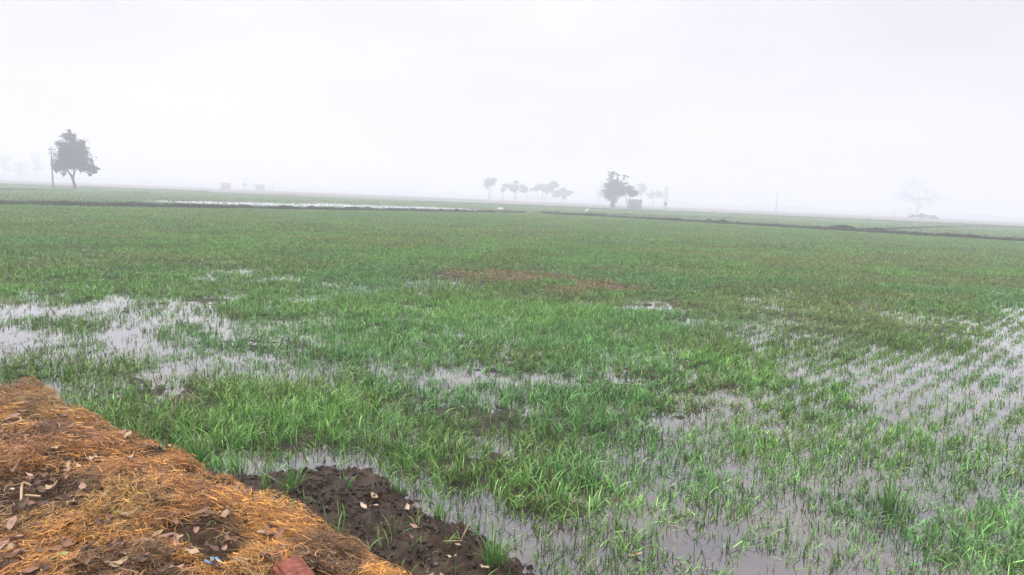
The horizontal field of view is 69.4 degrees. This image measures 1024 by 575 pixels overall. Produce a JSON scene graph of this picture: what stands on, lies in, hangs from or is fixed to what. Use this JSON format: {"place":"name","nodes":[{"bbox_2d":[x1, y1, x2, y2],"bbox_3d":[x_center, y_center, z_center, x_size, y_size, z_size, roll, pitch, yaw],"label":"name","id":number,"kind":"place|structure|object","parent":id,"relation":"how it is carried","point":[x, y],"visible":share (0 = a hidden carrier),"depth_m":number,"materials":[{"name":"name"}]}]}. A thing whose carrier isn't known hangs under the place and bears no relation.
{"place":"outdoors","nodes":[
{"label":"outdoors","id":0,"kind":"place"},
{"bbox_2d":[0,375,412,574],"bbox_3d":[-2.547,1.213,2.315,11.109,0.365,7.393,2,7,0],"label":"straw litter","id":1,"kind":"object","parent":0,"point":[29,399],"visible":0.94,"depth_m":3.48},
{"bbox_2d":[0,539,8,548],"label":"dead leaf","id":2,"kind":"object","parent":1,"relation":"on","point":[5,542],"visible":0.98,"depth_m":3.08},
{"bbox_2d":[2,558,7,567],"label":"dead leaf","id":3,"kind":"object","parent":1,"relation":"on","point":[5,561],"visible":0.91,"depth_m":2.89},
{"bbox_2d":[0,543,15,548],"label":"dead leaf","id":4,"kind":"object","parent":1,"relation":"on","point":[8,545],"visible":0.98,"depth_m":3.06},
{"bbox_2d":[0,559,19,566],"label":"dead leaf","id":5,"kind":"object","parent":1,"relation":"on","point":[13,561],"visible":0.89,"depth_m":2.92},
{"bbox_2d":[0,547,22,557],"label":"dead leaf","id":6,"kind":"object","parent":1,"relation":"on","point":[4,555],"visible":1,"depth_m":2.96,"materials":[{"name":"plant"}]},
{"bbox_2d":[1,416,21,424],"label":"straw loop","id":7,"kind":"object","parent":1,"relation":"on","point":[12,423],"visible":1,"depth_m":4.63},
{"bbox_2d":[5,462,17,471],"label":"dead leaf","id":8,"kind":"object","parent":1,"relation":"on","point":[13,468],"visible":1,"depth_m":3.84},
{"bbox_2d":[7,515,16,529],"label":"dead leaf","id":9,"kind":"object","parent":1,"relation":"on","point":[10,523],"visible":0.94,"depth_m":3.31,"materials":[{"name":"plant"}]},
{"bbox_2d":[7,534,28,540],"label":"dead leaf","id":10,"kind":"object","parent":1,"relation":"on","point":[18,536],"visible":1,"depth_m":3.12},
{"bbox_2d":[19,496,28,507],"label":"dead leaf","id":11,"kind":"object","parent":1,"relation":"on","point":[22,503],"visible":1,"depth_m":3.48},
{"bbox_2d":[20,481,31,499],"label":"bent stalk","id":12,"kind":"object","parent":1,"relation":"on","point":[21,488],"visible":0.89,"depth_m":3.65,"materials":[{"name":"plant"}]},
{"bbox_2d":[26,499,37,504],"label":"dead leaf","id":13,"kind":"object","parent":1,"relation":"on","point":[30,502],"visible":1,"depth_m":3.49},
{"bbox_2d":[25,494,41,497],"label":"bent stalk","id":14,"kind":"object","parent":1,"relation":"on","point":[31,495],"visible":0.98,"depth_m":3.61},
{"bbox_2d":[24,564,50,574],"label":"dead leaf","id":15,"kind":"object","parent":1,"relation":"on","point":[44,567],"visible":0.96,"depth_m":2.86,"materials":[{"name":"plant"}]},
{"bbox_2d":[18,567,41,573],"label":"dead leaf","id":16,"kind":"object","parent":15,"relation":"on","point":[31,570],"visible":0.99,"depth_m":2.85,"materials":[{"name":"plant"}]},
{"bbox_2d":[34,478,45,483],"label":"dead leaf","id":17,"kind":"object","parent":1,"relation":"on","point":[36,481],"visible":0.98,"depth_m":3.77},
{"bbox_2d":[37,485,44,492],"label":"dead leaf","id":18,"kind":"object","parent":1,"relation":"on","point":[39,488],"visible":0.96,"depth_m":3.72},
{"bbox_2d":[34,499,48,504],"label":"dead leaf","id":19,"kind":"object","parent":1,"relation":"on","point":[43,502],"visible":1,"depth_m":3.49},
{"bbox_2d":[36,467,55,471],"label":"dead leaf","id":20,"kind":"object","parent":1,"relation":"on","point":[45,470],"visible":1,"depth_m":3.87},
{"bbox_2d":[42,480,56,489],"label":"dead leaf","id":21,"kind":"object","parent":1,"relation":"on","point":[53,486],"visible":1,"depth_m":3.69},
{"bbox_2d":[34,546,65,551],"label":"dead leaf","id":22,"kind":"object","parent":1,"relation":"on","point":[40,549],"visible":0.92,"depth_m":3.01,"materials":[{"name":"plant"}]},
{"bbox_2d":[47,551,70,560],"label":"dead leaf","id":23,"kind":"object","parent":1,"relation":"on","point":[61,553],"visible":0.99,"depth_m":2.96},
{"bbox_2d":[52,495,73,500],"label":"dead leaf","id":24,"kind":"object","parent":1,"relation":"on","point":[65,497],"visible":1,"depth_m":3.52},
{"bbox_2d":[58,534,74,546],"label":"dead leaf","id":25,"kind":"object","parent":1,"relation":"on","point":[64,543],"visible":1,"depth_m":3.07,"materials":[{"name":"plant"}]},
{"bbox_2d":[66,494,73,503],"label":"dead leaf","id":26,"kind":"object","parent":1,"relation":"on","point":[70,500],"visible":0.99,"depth_m":3.50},
{"bbox_2d":[69,549,94,563],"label":"dead leaf","id":27,"kind":"object","parent":1,"relation":"on","point":[78,561],"visible":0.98,"depth_m":2.91,"materials":[{"name":"plant"}]},
{"bbox_2d":[78,482,85,488],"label":"dead leaf","id":28,"kind":"object","parent":1,"relation":"on","point":[82,485],"visible":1,"depth_m":3.69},
{"bbox_2d":[76,540,95,548],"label":"dead leaf","id":29,"kind":"object","parent":1,"relation":"on","point":[89,544],"visible":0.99,"depth_m":3.04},
{"bbox_2d":[94,516,102,525],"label":"dead leaf","id":30,"kind":"object","parent":1,"relation":"on","point":[96,520],"visible":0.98,"depth_m":3.26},
{"bbox_2d":[92,556,111,560],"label":"dead leaf","id":31,"kind":"object","parent":1,"relation":"on","point":[108,557],"visible":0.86,"depth_m":2.96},
{"bbox_2d":[97,517,114,522],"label":"dead leaf","id":32,"kind":"object","parent":1,"relation":"on","point":[104,521],"visible":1,"depth_m":3.25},
{"bbox_2d":[105,538,122,547],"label":"dead leaf","id":33,"kind":"object","parent":1,"relation":"on","point":[110,545],"visible":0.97,"depth_m":3.08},
{"bbox_2d":[108,555,127,566],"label":"dead leaf","id":34,"kind":"object","parent":1,"relation":"on","point":[119,562],"visible":1,"depth_m":2.88,"materials":[{"name":"plant"}]},
{"bbox_2d":[115,546,137,553],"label":"dead leaf","id":35,"kind":"object","parent":1,"relation":"on","point":[127,550],"visible":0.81,"depth_m":3.01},
{"bbox_2d":[118,505,140,515],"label":"dead leaf","id":36,"kind":"object","parent":1,"relation":"on","point":[131,512],"visible":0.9,"depth_m":3.40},
{"bbox_2d":[138,554,149,561],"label":"dead leaf","id":37,"kind":"object","parent":1,"relation":"on","point":[142,557],"visible":1,"depth_m":2.91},
{"bbox_2d":[135,537,152,541],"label":"dead leaf","id":38,"kind":"object","parent":1,"relation":"on","point":[142,539],"visible":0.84,"depth_m":3.12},
{"bbox_2d":[152,529,162,536],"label":"dead leaf","id":39,"kind":"object","parent":1,"relation":"on","point":[157,532],"visible":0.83,"depth_m":3.20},
{"bbox_2d":[154,560,173,571],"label":"dead leaf","id":40,"kind":"object","parent":1,"relation":"on","point":[166,567],"visible":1,"depth_m":2.85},
{"bbox_2d":[166,546,171,553],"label":"dead leaf","id":41,"kind":"object","parent":1,"relation":"on","point":[168,550],"visible":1,"depth_m":3.00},
{"bbox_2d":[159,532,186,537],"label":"dead leaf","id":42,"kind":"object","parent":1,"relation":"on","point":[167,534],"visible":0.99,"depth_m":3.13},
{"bbox_2d":[163,509,182,515],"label":"dead leaf","id":43,"kind":"object","parent":1,"relation":"on","point":[177,511],"visible":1,"depth_m":3.38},
{"bbox_2d":[170,535,179,549],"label":"dead leaf","id":44,"kind":"object","parent":1,"relation":"on","point":[173,539],"visible":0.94,"depth_m":3.08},
{"bbox_2d":[172,517,178,523],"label":"dead leaf","id":45,"kind":"object","parent":1,"relation":"on","point":[175,520],"visible":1,"depth_m":3.31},
{"bbox_2d":[182,547,199,553],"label":"dead leaf","id":46,"kind":"object","parent":1,"relation":"on","point":[193,551],"visible":1,"depth_m":3.00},
{"bbox_2d":[197,499,204,509],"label":"dead leaf","id":47,"kind":"object","parent":1,"relation":"on","point":[198,507],"visible":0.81,"depth_m":3.50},
{"bbox_2d":[195,506,208,512],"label":"dead leaf","id":48,"kind":"object","parent":1,"relation":"on","point":[206,507],"visible":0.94,"depth_m":3.42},
{"bbox_2d":[64,417,351,553],"bbox_3d":[-1.965,1.018,3.973,2.832,0.188,0.554,8,9,37],"label":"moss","id":49,"kind":"object","parent":1,"relation":"on","point":[217,524],"visible":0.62,"depth_m":3.29,"materials":[{"name":"green plant"}]},
{"bbox_2d":[204,509,215,513],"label":"dead leaf","id":50,"kind":"object","parent":1,"relation":"on","point":[209,510],"visible":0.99,"depth_m":3.43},
{"bbox_2d":[205,543,218,550],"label":"dead leaf","id":51,"kind":"object","parent":1,"relation":"on","point":[215,548],"visible":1,"depth_m":3.08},
{"bbox_2d":[204,557,221,564],"bbox_3d":[-1.188,1.089,2.947,0.078,0.019,0.039,12,39,27],"label":"plastic scrap","id":52,"kind":"object","parent":1,"relation":"on","point":[207,561],"visible":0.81,"depth_m":2.95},
{"bbox_2d":[213,558,224,568],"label":"dead leaf","id":53,"kind":"object","parent":1,"relation":"on","point":[216,562],"visible":1,"depth_m":2.91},
{"bbox_2d":[220,508,229,516],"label":"dead leaf","id":54,"kind":"object","parent":1,"relation":"on","point":[225,512],"visible":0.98,"depth_m":3.42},
{"bbox_2d":[233,557,250,561],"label":"dead leaf","id":55,"kind":"object","parent":1,"relation":"on","point":[246,559],"visible":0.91,"depth_m":2.97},
{"bbox_2d":[244,485,252,493],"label":"dead leaf","id":56,"kind":"object","parent":1,"relation":"on","point":[249,487],"visible":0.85,"depth_m":3.92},
{"bbox_2d":[248,563,268,573],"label":"dead leaf","id":57,"kind":"object","parent":1,"relation":"on","point":[259,570],"visible":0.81,"depth_m":2.92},
{"bbox_2d":[255,546,267,557],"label":"dead leaf","id":58,"kind":"object","parent":1,"relation":"on","point":[265,550],"visible":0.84,"depth_m":3.04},
{"bbox_2d":[264,524,273,534],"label":"dead leaf","id":59,"kind":"object","parent":1,"relation":"on","point":[268,530],"visible":1,"depth_m":3.32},
{"bbox_2d":[262,552,280,558],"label":"dead leaf","id":60,"kind":"object","parent":1,"relation":"on","point":[269,555],"visible":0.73,"depth_m":3.04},
{"bbox_2d":[269,523,287,529],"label":"dead leaf","id":61,"kind":"object","parent":1,"relation":"on","point":[279,525],"visible":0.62,"depth_m":3.41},
{"bbox_2d":[274,526,283,537],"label":"dead leaf","id":62,"kind":"object","parent":1,"relation":"on","point":[278,530],"visible":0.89,"depth_m":3.32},
{"bbox_2d":[272,555,314,574],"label":"red brick","id":63,"kind":"object","parent":1,"relation":"on","point":[294,565],"visible":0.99,"depth_m":2.88,"materials":[{"name":"brick"}]},
{"bbox_2d":[292,549,312,556],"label":"dead leaf","id":64,"kind":"object","parent":1,"relation":"on","point":[301,552],"visible":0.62,"depth_m":3.10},
{"bbox_2d":[305,555,317,563],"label":"dead leaf","id":65,"kind":"object","parent":1,"relation":"on","point":[307,557],"visible":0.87,"depth_m":3.07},
{"bbox_2d":[246,460,541,574],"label":"mud litter","id":66,"kind":"object","parent":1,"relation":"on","point":[389,517],"visible":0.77,"depth_m":3.99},
{"label":"dead leaf","id":67,"kind":"object","parent":1,"relation":"on","visible":0},
{"bbox_2d":[227,536,239,540],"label":"dead leaf","id":68,"kind":"object","parent":67,"relation":"on","point":[235,537],"visible":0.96,"depth_m":3.17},
{"bbox_2d":[0,200,1023,574],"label":"water","id":69,"kind":"structure","parent":0,"point":[752,560],"depth_m":5.97,"materials":[{"name":"liquid"}]},
{"bbox_2d":[174,431,219,465],"bbox_3d":[-2.037,1.036,4.789,0.308,0.223,0.486,-1,8,-24],"label":"wheat tuft","id":70,"kind":"object","parent":69,"relation":"on","point":[200,453],"visible":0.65,"depth_m":4.78,"materials":[{"name":"green plant"}]},
{"bbox_2d":[225,453,246,474],"bbox_3d":[-1.756,1.096,4.632,0.254,0.165,0.174,7,8,33],"label":"wheat tuft","id":71,"kind":"object","parent":69,"relation":"on","point":[236,468],"visible":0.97,"depth_m":4.66,"materials":[{"name":"green plant"}]},
{"bbox_2d":[0,184,1023,237],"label":"wheat crop","id":72,"kind":"object","parent":69,"relation":"on","point":[358,201],"visible":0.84,"depth_m":111.89,"materials":[{"name":"green plant"}]},
{"bbox_2d":[7,341,1023,574],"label":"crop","id":73,"kind":"object","parent":69,"relation":"on","point":[677,462],"visible":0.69,"depth_m":5.22,"materials":[{"name":"plant"}]},
{"bbox_2d":[840,470,939,518],"bbox_3d":[2.342,1.234,4.514,0.543,0.257,0.437,2,7,0],"label":"wheat tuft","id":74,"kind":"object","parent":69,"relation":"on","point":[890,504],"visible":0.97,"depth_m":4.51,"materials":[{"name":"green plant"}]},
{"bbox_2d":[0,178,1023,574],"bbox_3d":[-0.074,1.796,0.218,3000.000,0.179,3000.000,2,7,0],"label":"ground","id":75,"kind":"structure","parent":0,"point":[400,542],"depth_m":6.36,"materials":[{"name":"soil"}]},
{"bbox_2d":[0,152,16,178],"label":"faint tree","id":76,"kind":"object","parent":75,"relation":"on","point":[5,166],"visible":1,"depth_m":563.36,"materials":[{"name":"grey plant"}]},
{"bbox_2d":[10,159,31,179],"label":"faint tree","id":77,"kind":"object","parent":75,"relation":"on","point":[21,169],"visible":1,"depth_m":569.15,"materials":[{"name":"grey plant"}]},
{"bbox_2d":[28,153,42,179],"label":"faint tree","id":78,"kind":"object","parent":75,"relation":"on","point":[35,159],"visible":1,"depth_m":574.00,"materials":[{"name":"grey plant"}]},
{"bbox_2d":[0,188,75,190],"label":"earth bund","id":79,"kind":"structure","parent":75,"relation":"on","point":[34,189],"depth_m":104.84,"materials":[{"name":"soil"}]},
{"bbox_2d":[48,147,55,187],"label":"utility pole","id":80,"kind":"object","parent":75,"relation":"on","point":[52,160],"visible":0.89,"depth_m":137.05,"materials":[{"name":"wood"}]},
{"bbox_2d":[48,129,100,188],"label":"broadleaf tree","id":81,"kind":"object","parent":75,"relation":"on","point":[72,154],"visible":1,"depth_m":139.69,"materials":[{"name":"green plant"}]},
{"bbox_2d":[0,183,209,191],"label":"earth bund","id":82,"kind":"structure","parent":75,"relation":"on","point":[112,187],"depth_m":179.21,"materials":[{"name":"soil"}]},
{"bbox_2d":[221,183,230,189],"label":"brick hut","id":83,"kind":"object","parent":75,"relation":"on","point":[225,185],"visible":0.79,"depth_m":368.49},
{"bbox_2d":[206,192,293,195],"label":"earth bund","id":84,"kind":"structure","parent":75,"relation":"on","point":[246,193],"depth_m":170.22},
{"bbox_2d":[255,184,264,190],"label":"brick hut","id":85,"kind":"object","parent":75,"relation":"on","point":[261,187],"visible":0.86,"depth_m":402.26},
{"bbox_2d":[0,200,521,212],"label":"earth bund","id":86,"kind":"structure","parent":75,"relation":"on","point":[113,204],"depth_m":57.45,"materials":[{"name":"soil"}]},
{"bbox_2d":[12,199,1023,239],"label":"bund weeds","id":87,"kind":"object","parent":86,"relation":"on","point":[523,211],"visible":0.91,"depth_m":61.95,"materials":[{"name":"green plant"}]},
{"bbox_2d":[256,453,313,492],"bbox_3d":[-1.313,1.104,4.327,0.364,0.259,0.346,-4,9,-43],"label":"wheat tuft","id":88,"kind":"object","parent":75,"relation":"on","point":[291,485],"visible":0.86,"depth_m":4.38,"materials":[{"name":"green plant"}]},
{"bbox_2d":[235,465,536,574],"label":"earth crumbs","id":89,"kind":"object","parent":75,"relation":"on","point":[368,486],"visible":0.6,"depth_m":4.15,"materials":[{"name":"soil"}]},
{"bbox_2d":[380,466,426,496],"bbox_3d":[-0.661,1.150,4.399,0.315,0.205,0.207,2,7,0],"label":"wheat tuft","id":90,"kind":"object","parent":75,"relation":"on","point":[397,487],"visible":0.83,"depth_m":4.40,"materials":[{"name":"green plant"}]},
{"bbox_2d":[425,488,460,521],"bbox_3d":[-0.378,1.218,4.071,0.173,0.172,0.290,-3,9,-36],"label":"wheat tuft","id":91,"kind":"object","parent":75,"relation":"on","point":[439,509],"visible":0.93,"depth_m":4.09,"materials":[{"name":"green plant"}]},
{"bbox_2d":[443,525,468,541],"bbox_3d":[-0.262,1.256,3.747,0.170,0.040,0.071,-4,10,-45],"label":"forked twig","id":92,"kind":"object","parent":75,"relation":"on","point":[456,540],"visible":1,"depth_m":3.71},
{"bbox_2d":[483,177,497,199],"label":"slender tree","id":93,"kind":"object","parent":75,"relation":"on","point":[489,183],"visible":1,"depth_m":380.49,"materials":[{"name":"grey plant"}]},
{"bbox_2d":[466,513,535,574],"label":"wheat tuft","id":94,"kind":"object","parent":75,"relation":"on","point":[491,555],"visible":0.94,"depth_m":3.60,"materials":[{"name":"green plant"}]},
{"bbox_2d":[501,183,513,200],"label":"slender tree","id":95,"kind":"object","parent":75,"relation":"on","point":[508,185],"visible":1,"depth_m":396.10,"materials":[{"name":"grey plant"}]},
{"bbox_2d":[0,204,1023,574],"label":"wheat crop","id":96,"kind":"object","parent":75,"relation":"on","point":[542,244],"visible":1,"depth_m":9.70,"materials":[{"name":"green plant"}]},
{"bbox_2d":[0,173,1023,220],"bbox_3d":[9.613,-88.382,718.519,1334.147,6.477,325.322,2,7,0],"label":"wood","id":97,"kind":"object","parent":75,"relation":"on","point":[455,194],"visible":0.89,"depth_m":790.15,"materials":[{"name":"green plant"}]},
{"bbox_2d":[512,180,520,200],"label":"slender tree","id":98,"kind":"object","parent":75,"relation":"on","point":[515,186],"visible":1,"depth_m":395.99,"materials":[{"name":"grey plant"}]},
{"bbox_2d":[519,184,528,201],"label":"slender tree","id":99,"kind":"object","parent":75,"relation":"on","point":[524,189],"visible":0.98,"depth_m":400.94,"materials":[{"name":"grey plant"}]},
{"bbox_2d":[530,181,559,201],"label":"spreading tree","id":100,"kind":"object","parent":75,"relation":"on","point":[549,186],"visible":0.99,"depth_m":404.89,"materials":[{"name":"grey plant"}]},
{"bbox_2d":[551,188,573,202],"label":"spreading tree","id":101,"kind":"object","parent":75,"relation":"on","point":[562,192],"visible":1,"depth_m":410.19,"materials":[{"name":"grey plant"}]},
{"bbox_2d":[411,201,716,213],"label":"earth bund","id":102,"kind":"structure","parent":75,"relation":"on","point":[559,206],"depth_m":164.42,"materials":[{"name":"soil"}]},
{"bbox_2d":[595,171,628,207],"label":"feathery tree","id":103,"kind":"object","parent":75,"relation":"on","point":[612,190],"visible":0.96,"depth_m":230.07,"materials":[{"name":"grey plant"}]},
{"bbox_2d":[622,184,637,207],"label":"tree","id":104,"kind":"object","parent":75,"relation":"on","point":[630,191],"visible":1,"depth_m":227.69,"materials":[{"name":"grey plant"}]},
{"bbox_2d":[534,212,732,217],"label":"earth bund","id":105,"kind":"structure","parent":75,"relation":"on","point":[656,215],"depth_m":104.85,"materials":[{"name":"soil"}]},
{"bbox_2d":[635,183,647,199],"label":"faint tree","id":106,"kind":"object","parent":75,"relation":"on","point":[641,189],"visible":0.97,"depth_m":468.01,"materials":[{"name":"grey plant"}]},
{"bbox_2d":[646,190,665,204],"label":"faint tree","id":107,"kind":"object","parent":75,"relation":"on","point":[657,196],"visible":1,"depth_m":486.69,"materials":[{"name":"grey plant"}]},
{"bbox_2d":[664,187,667,208],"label":"transformer pole","id":108,"kind":"object","parent":75,"relation":"on","point":[665,203],"visible":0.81,"depth_m":247.72,"materials":[{"name":"concrete"}]},
{"bbox_2d":[543,211,1023,240],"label":"earth bund","id":109,"kind":"structure","parent":75,"relation":"on","point":[836,227],"depth_m":69.28,"materials":[{"name":"soil"}]},
{"bbox_2d":[718,213,1022,226],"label":"earth bund","id":110,"kind":"structure","parent":75,"relation":"on","point":[869,219],"depth_m":161.01,"materials":[{"name":"soil"}]},
{"bbox_2d":[890,175,946,214],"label":"faint tree","id":111,"kind":"object","parent":75,"relation":"on","point":[918,198],"visible":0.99,"depth_m":522.95,"materials":[{"name":"grey plant"}]},
{"bbox_2d":[865,225,977,229],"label":"earth bund","id":112,"kind":"structure","parent":75,"relation":"on","point":[898,228],"depth_m":94.17,"materials":[{"name":"soil"}]},
{"bbox_2d":[908,213,938,218],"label":"bush","id":113,"kind":"object","parent":75,"relation":"on","point":[922,215],"visible":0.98,"depth_m":286.81,"materials":[{"name":"grey plant"}]},
{"bbox_2d":[983,226,1023,227],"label":"earth bund","id":114,"kind":"structure","parent":75,"relation":"on","point":[1003,226],"depth_m":140.30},
{"bbox_2d":[0,0,1023,217],"label":"sky","id":115,"kind":"structure","parent":0,"point":[826,105],"materials":[{"name":"white"}]},
{"bbox_2d":[628,199,641,208],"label":"brick hut","id":116,"kind":"object","parent":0,"point":[634,203],"visible":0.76,"depth_m":222.11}
]}

